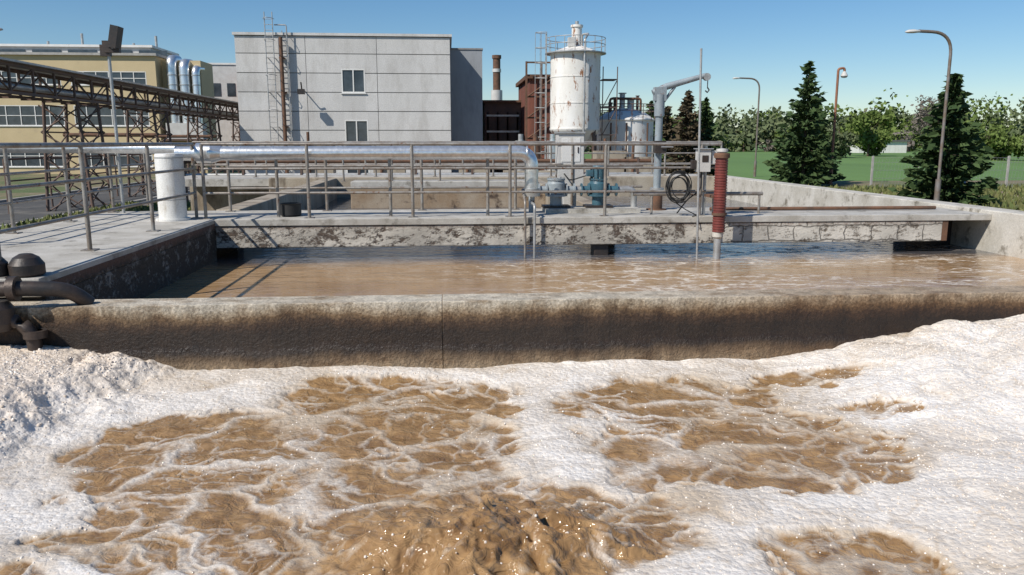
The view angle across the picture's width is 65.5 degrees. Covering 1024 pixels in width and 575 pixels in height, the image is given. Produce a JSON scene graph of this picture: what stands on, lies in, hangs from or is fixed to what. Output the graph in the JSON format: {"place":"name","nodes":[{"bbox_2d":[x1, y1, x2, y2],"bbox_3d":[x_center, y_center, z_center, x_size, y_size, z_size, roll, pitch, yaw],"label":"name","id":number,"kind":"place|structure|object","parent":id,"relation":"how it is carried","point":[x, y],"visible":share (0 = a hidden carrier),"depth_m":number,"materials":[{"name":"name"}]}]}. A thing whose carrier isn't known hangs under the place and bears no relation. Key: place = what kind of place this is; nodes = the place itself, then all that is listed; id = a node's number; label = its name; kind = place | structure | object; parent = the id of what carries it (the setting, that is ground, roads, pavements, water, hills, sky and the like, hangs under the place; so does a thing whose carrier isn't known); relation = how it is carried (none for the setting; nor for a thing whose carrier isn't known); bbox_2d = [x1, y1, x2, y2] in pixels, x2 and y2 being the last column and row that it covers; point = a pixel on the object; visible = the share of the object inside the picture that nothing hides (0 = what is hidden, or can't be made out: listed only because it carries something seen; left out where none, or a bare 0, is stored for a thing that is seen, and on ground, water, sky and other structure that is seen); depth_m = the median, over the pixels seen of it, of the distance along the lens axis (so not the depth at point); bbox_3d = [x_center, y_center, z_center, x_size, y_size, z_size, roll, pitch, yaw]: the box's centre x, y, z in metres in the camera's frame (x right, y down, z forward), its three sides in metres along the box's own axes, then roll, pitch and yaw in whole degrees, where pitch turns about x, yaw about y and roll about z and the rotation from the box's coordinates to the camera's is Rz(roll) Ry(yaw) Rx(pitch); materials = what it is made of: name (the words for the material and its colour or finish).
{"place":"outdoors","nodes":[
{"label":"outdoors","id":0,"kind":"place"},
{"bbox_2d":[0,184,189,224],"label":"road","id":1,"kind":"structure","parent":0,"point":[29,210],"depth_m":33.44,"materials":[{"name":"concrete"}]},
{"bbox_2d":[2,133,238,213],"bbox_3d":[-21.322,-7.196,45.415,4.700,3.100,33.140,-1,10,-4],"label":"pipe rack","id":2,"kind":"object","parent":1,"relation":"on","point":[149,135],"visible":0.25,"depth_m":39.26,"materials":[{"name":"metal"}]},
{"bbox_2d":[0,57,241,210],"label":"pipe bridge","id":3,"kind":"structure","parent":1,"relation":"on","point":[74,96],"depth_m":32.29,"materials":[{"name":"metal"}]},
{"bbox_2d":[0,314,1023,574],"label":"foaming water","id":4,"kind":"structure","parent":0,"point":[228,522],"depth_m":4.85,"materials":[{"name":"liquid"}]},
{"bbox_2d":[0,316,1023,574],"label":"foam bubbles","id":5,"kind":"object","parent":4,"relation":"on","point":[4,362],"visible":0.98,"depth_m":5.76},
{"bbox_2d":[0,143,1023,208],"bbox_3d":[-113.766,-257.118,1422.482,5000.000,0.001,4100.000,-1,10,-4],"label":"ground","id":6,"kind":"structure","parent":0,"point":[23,192],"depth_m":51.36,"materials":[{"name":"green plant"}]},
{"bbox_2d":[0,180,189,227],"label":"kerb","id":7,"kind":"structure","parent":6,"relation":"on","point":[54,194],"depth_m":37.80,"materials":[{"name":"concrete"}]},
{"bbox_2d":[0,46,218,173],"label":"walls","id":8,"kind":"structure","parent":6,"relation":"on","point":[153,68],"depth_m":65.93,"materials":[{"name":"beige paint"}]},
{"bbox_2d":[0,71,152,167],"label":"windows","id":9,"kind":"structure","parent":8,"relation":"attached to","point":[20,115],"depth_m":65.86,"materials":[{"name":"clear glass"}]},
{"bbox_2d":[0,33,178,58],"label":"roof","id":10,"kind":"structure","parent":8,"relation":"on","point":[161,53],"depth_m":69.23,"materials":[{"name":"metal"}]},
{"bbox_2d":[166,55,208,172],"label":"ventilation ducts","id":11,"kind":"object","parent":6,"relation":"on","point":[177,127],"visible":0.73,"depth_m":66.86,"materials":[{"name":"metal"}]},
{"bbox_2d":[209,63,238,140],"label":"building","id":12,"kind":"structure","parent":6,"relation":"on","point":[225,80],"depth_m":89.19,"materials":[{"name":"white concrete"}]},
{"bbox_2d":[0,183,1023,229],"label":"grass tufts","id":13,"kind":"object","parent":6,"relation":"on","point":[1016,190],"visible":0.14,"depth_m":33.18,"materials":[{"name":"green plant"}]},
{"bbox_2d":[645,100,669,171],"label":"spruce tree","id":14,"kind":"object","parent":6,"relation":"on","point":[646,112],"visible":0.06,"depth_m":54.59,"materials":[{"name":"green plant"}]},
{"bbox_2d":[661,106,677,173],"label":"spruce tree","id":15,"kind":"object","parent":6,"relation":"on","point":[668,131],"visible":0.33,"depth_m":59.62,"materials":[{"name":"green plant"}]},
{"bbox_2d":[661,89,712,175],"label":"spruce tree","id":16,"kind":"object","parent":6,"relation":"on","point":[685,129],"visible":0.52,"depth_m":51.87,"materials":[{"name":"green plant"}]},
{"bbox_2d":[684,97,720,175],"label":"spruce tree","id":17,"kind":"object","parent":6,"relation":"on","point":[707,117],"visible":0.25,"depth_m":53.76,"materials":[{"name":"green plant"}]},
{"bbox_2d":[762,61,844,186],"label":"spruce tree","id":18,"kind":"object","parent":6,"relation":"on","point":[814,163],"visible":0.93,"depth_m":47.21,"materials":[{"name":"green plant"}]},
{"bbox_2d":[584,88,1023,151],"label":"distant trees","id":19,"kind":"object","parent":6,"relation":"on","point":[739,138],"visible":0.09,"depth_m":228.81,"materials":[{"name":"green plant"}]},
{"bbox_2d":[799,105,845,183],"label":"spruce tree","id":20,"kind":"object","parent":6,"relation":"on","point":[828,148],"visible":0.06,"depth_m":50.78,"materials":[{"name":"green plant"}]},
{"bbox_2d":[828,67,847,184],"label":"street lamp","id":21,"kind":"object","parent":6,"relation":"on","point":[844,74],"visible":0.95,"depth_m":49.15,"materials":[{"name":"metal"}]},
{"bbox_2d":[905,29,951,200],"bbox_3d":[15.808,-6.393,30.688,1.975,6.811,0.280,-1,10,-4],"label":"street lamp","id":22,"kind":"object","parent":6,"relation":"on","point":[938,180],"visible":0.94,"depth_m":30.61,"materials":[{"name":"grey metal"}]},
{"bbox_2d":[887,73,999,206],"bbox_3d":[17.955,-5.892,32.665,3.982,5.638,3.935,-8,13,-38],"label":"spruce tree","id":23,"kind":"object","parent":6,"relation":"on","point":[961,164],"visible":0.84,"depth_m":32.09,"materials":[{"name":"green plant"}]},
{"bbox_2d":[870,156,1023,186],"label":"wire fence","id":24,"kind":"object","parent":6,"relation":"on","point":[1006,177],"visible":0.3,"depth_m":45.38,"materials":[{"name":"metal"}]},
{"bbox_2d":[0,0,1023,142],"label":"sky","id":25,"kind":"structure","parent":0,"point":[651,43],"materials":[{"name":"blue"}]},
{"bbox_2d":[142,196,1023,306],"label":"tank water","id":26,"kind":"structure","parent":0,"point":[340,271],"depth_m":11.08,"materials":[{"name":"brown liquid"}]},
{"bbox_2d":[696,48,701,258],"bbox_3d":[2.763,-1.846,11.778,0.099,3.261,0.032,4,11,22],"label":"probe pole","id":27,"kind":"object","parent":26,"relation":"in","point":[699,137],"visible":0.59,"depth_m":11.74,"materials":[{"name":"metal"}]},
{"bbox_2d":[704,148,729,258],"bbox_3d":[3.088,-1.184,12.106,0.230,1.840,0.615,-1,10,-4],"label":"measuring tube","id":28,"kind":"object","parent":26,"relation":"in","point":[719,196],"visible":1,"depth_m":11.82,"materials":[{"name":"metal"}]},
{"bbox_2d":[584,145,1023,180],"bbox_3d":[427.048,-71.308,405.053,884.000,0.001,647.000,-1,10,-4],"label":"field","id":29,"kind":"structure","parent":0,"point":[855,167],"depth_m":86.87,"materials":[{"name":"green plant"}]},
{"bbox_2d":[732,77,759,176],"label":"street lamp","id":30,"kind":"object","parent":29,"relation":"on","point":[755,167],"visible":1,"depth_m":60.33,"materials":[{"name":"grey metal"}]},
{"bbox_2d":[825,127,859,157],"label":"deciduous tree","id":31,"kind":"object","parent":29,"relation":"on","point":[844,142],"visible":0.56,"depth_m":132.62,"materials":[{"name":"green plant"}]},
{"bbox_2d":[840,110,896,155],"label":"deciduous tree","id":32,"kind":"object","parent":29,"relation":"on","point":[870,143],"visible":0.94,"depth_m":147.56,"materials":[{"name":"green plant"}]},
{"bbox_2d":[850,140,909,152],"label":"farm shed","id":33,"kind":"structure","parent":29,"relation":"on","point":[897,146],"depth_m":195.00,"materials":[{"name":"white paint"}]},
{"bbox_2d":[904,95,940,135],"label":"deciduous tree","id":34,"kind":"object","parent":29,"relation":"on","point":[921,113],"visible":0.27,"depth_m":159.91,"materials":[{"name":"green plant"}]},
{"bbox_2d":[970,122,1023,160],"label":"deciduous tree","id":35,"kind":"object","parent":29,"relation":"on","point":[996,142],"visible":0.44,"depth_m":113.62,"materials":[{"name":"green plant"}]},
{"label":"paved yard","id":36,"kind":"structure","parent":0,"visible":0},
{"bbox_2d":[0,220,216,300],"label":"side walkway","id":37,"kind":"structure","parent":36,"relation":"on","point":[131,260],"depth_m":9.20,"materials":[{"name":"concrete"}]},
{"bbox_2d":[0,253,94,351],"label":"valve pipework","id":38,"kind":"object","parent":37,"relation":"on","point":[13,285],"visible":0.94,"depth_m":6.44,"materials":[{"name":"metal"}]},
{"bbox_2d":[0,142,162,233],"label":"railing","id":39,"kind":"object","parent":37,"relation":"on","point":[11,202],"visible":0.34,"depth_m":11.37,"materials":[{"name":"metal"}]},
{"bbox_2d":[0,142,202,278],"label":"railing","id":40,"kind":"object","parent":37,"relation":"on","point":[83,180],"visible":0.98,"depth_m":8.41,"materials":[{"name":"metal"}]},
{"bbox_2d":[234,35,451,172],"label":"walls","id":41,"kind":"structure","parent":36,"relation":"on","point":[406,96],"depth_m":48.00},
{"bbox_2d":[263,12,304,172],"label":"ladder and pipes","id":42,"kind":"object","parent":41,"relation":"attached to","point":[299,91],"visible":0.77,"depth_m":47.15,"materials":[{"name":"metal"}]},
{"bbox_2d":[232,32,451,47],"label":"roof","id":43,"kind":"structure","parent":41,"relation":"on","point":[345,34],"depth_m":47.35,"materials":[{"name":"concrete"}]},
{"bbox_2d":[341,69,369,172],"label":"windows","id":44,"kind":"structure","parent":41,"relation":"attached to","point":[353,81],"depth_m":48.10,"materials":[{"name":"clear glass"}]},
{"bbox_2d":[183,132,653,201],"bbox_3d":[-3.925,-5.721,37.338,22.100,3.100,4.100,-1,10,-4],"label":"yard pipework","id":45,"kind":"object","parent":36,"relation":"on","point":[614,158],"visible":0.34,"depth_m":35.76,"materials":[{"name":"metal"}]},
{"bbox_2d":[185,141,722,210],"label":"gantry walkway","id":46,"kind":"structure","parent":36,"relation":"on","point":[216,183],"depth_m":27.02,"materials":[{"name":"metal"}]},
{"bbox_2d":[216,176,714,210],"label":"tank walls","id":47,"kind":"structure","parent":36,"relation":"on","point":[268,201],"depth_m":21.52,"materials":[{"name":"concrete"}]},
{"bbox_2d":[341,141,535,181],"bbox_3d":[-2.077,-3.632,22.929,5.640,1.126,0.140,-1,10,-4],"label":"railing","id":48,"kind":"object","parent":47,"relation":"on","point":[428,141],"visible":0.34,"depth_m":22.85,"materials":[{"name":"metal"}]},
{"bbox_2d":[450,48,482,172],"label":"stair annex","id":49,"kind":"object","parent":36,"relation":"on","point":[466,98],"visible":0.64,"depth_m":51.53,"materials":[{"name":"grey concrete"}]},
{"bbox_2d":[0,286,1023,370],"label":"divider wall","id":50,"kind":"structure","parent":36,"relation":"on","point":[463,330],"depth_m":6.86,"materials":[{"name":"concrete"}]},
{"bbox_2d":[483,79,551,172],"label":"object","id":51,"kind":"structure","parent":36,"relation":"on","point":[494,108],"depth_m":56.66,"materials":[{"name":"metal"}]},
{"bbox_2d":[491,55,501,99],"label":"chimney stack","id":52,"kind":"object","parent":51,"relation":"on","point":[496,92],"visible":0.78,"depth_m":72.60,"materials":[{"name":"brick"}]},
{"bbox_2d":[482,74,549,103],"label":"roof","id":53,"kind":"structure","parent":51,"relation":"on","point":[520,82],"depth_m":56.27,"materials":[{"name":"metal"}]},
{"bbox_2d":[486,61,549,171],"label":"steel frame","id":54,"kind":"object","parent":36,"relation":"on","point":[529,96],"visible":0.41,"depth_m":50.54,"materials":[{"name":"brown metal"}]},
{"bbox_2d":[72,207,991,257],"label":"cross walkway","id":55,"kind":"structure","parent":36,"relation":"on","point":[236,230],"depth_m":12.28,"materials":[{"name":"concrete"}]},
{"bbox_2d":[99,24,125,212],"bbox_3d":[-6.236,-2.580,12.602,0.344,3.009,0.220,-1,10,-4],"label":"floodlight mast","id":56,"kind":"object","parent":55,"relation":"on","point":[111,45],"visible":0.81,"depth_m":12.45,"materials":[{"name":"metal"}]},
{"bbox_2d":[0,143,539,257],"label":"insulated pipe","id":57,"kind":"object","parent":55,"relation":"on","point":[170,183],"visible":0.94,"depth_m":11.96,"materials":[{"name":"metal"}]},
{"bbox_2d":[280,202,301,216],"bbox_3d":[-3.431,-1.209,12.353,0.350,0.200,0.350,-1,10,-4],"label":"black bucket","id":58,"kind":"object","parent":55,"relation":"on","point":[290,209],"visible":0.96,"depth_m":12.23,"materials":[{"name":"plastic"}]},
{"bbox_2d":[225,146,642,211],"bbox_3d":[-1.244,-1.857,13.327,6.970,1.124,0.140,-1,10,-4],"label":"railing","id":59,"kind":"object","parent":55,"relation":"on","point":[421,187],"visible":0.61,"depth_m":13.30,"materials":[{"name":"metal"}]},
{"bbox_2d":[199,142,721,218],"bbox_3d":[-0.703,-1.630,12.086,7.890,1.124,0.140,-1,10,-4],"label":"railing","id":60,"kind":"object","parent":55,"relation":"on","point":[412,168],"visible":0.91,"depth_m":12.02,"materials":[{"name":"metal"}]},
{"bbox_2d":[554,132,585,205],"bbox_3d":[0.981,-2.006,13.656,0.480,1.300,0.410,-1,10,-4],"label":"switch cabinet","id":61,"kind":"object","parent":55,"relation":"on","point":[563,154],"visible":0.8,"depth_m":13.45,"materials":[{"name":"metal"}]},
{"bbox_2d":[529,163,640,212],"bbox_3d":[1.164,-1.512,13.203,1.799,1.090,0.754,-1,10,-4],"label":"sludge pump","id":62,"kind":"object","parent":55,"relation":"on","point":[596,182],"visible":0.75,"depth_m":12.98,"materials":[{"name":"metal"}]},
{"bbox_2d":[646,73,710,210],"bbox_3d":[2.781,-2.432,13.319,1.010,2.258,0.382,-1,10,-4],"label":"jib crane","id":63,"kind":"object","parent":55,"relation":"on","point":[661,96],"visible":0.91,"depth_m":13.17,"materials":[{"name":"metal"}]},
{"bbox_2d":[665,170,696,216],"bbox_3d":[2.611,-1.448,12.248,0.495,0.703,0.221,3,11,16],"label":"hose coil","id":64,"kind":"object","parent":55,"relation":"on","point":[668,187],"visible":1,"depth_m":12.22,"materials":[{"name":"black rubber"}]},
{"bbox_2d":[677,146,716,214],"bbox_3d":[2.880,-1.661,12.325,0.643,1.100,0.310,3,11,15],"label":"control box","id":65,"kind":"object","parent":55,"relation":"on","point":[707,159],"visible":0.84,"depth_m":12.21,"materials":[{"name":"metal"}]},
{"bbox_2d":[633,192,935,213],"bbox_3d":[4.538,-1.408,13.030,5.300,0.348,0.510,-1,10,-4],"label":"service pipe","id":66,"kind":"object","parent":55,"relation":"on","point":[758,208],"visible":0.79,"depth_m":13.23,"materials":[{"name":"metal"}]},
{"bbox_2d":[535,21,617,169],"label":"storage silo","id":67,"kind":"object","parent":36,"relation":"on","point":[575,68],"visible":0.91,"depth_m":43.16,"materials":[{"name":"white paint"}]},
{"bbox_2d":[596,93,654,156],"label":"process tank","id":68,"kind":"object","parent":36,"relation":"on","point":[633,124],"visible":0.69,"depth_m":45.43,"materials":[{"name":"white metal"}]},
{"bbox_2d":[714,176,1023,258],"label":"tank side wall","id":69,"kind":"structure","parent":36,"relation":"on","point":[1001,231],"depth_m":15.34,"materials":[{"name":"concrete"}]}
]}

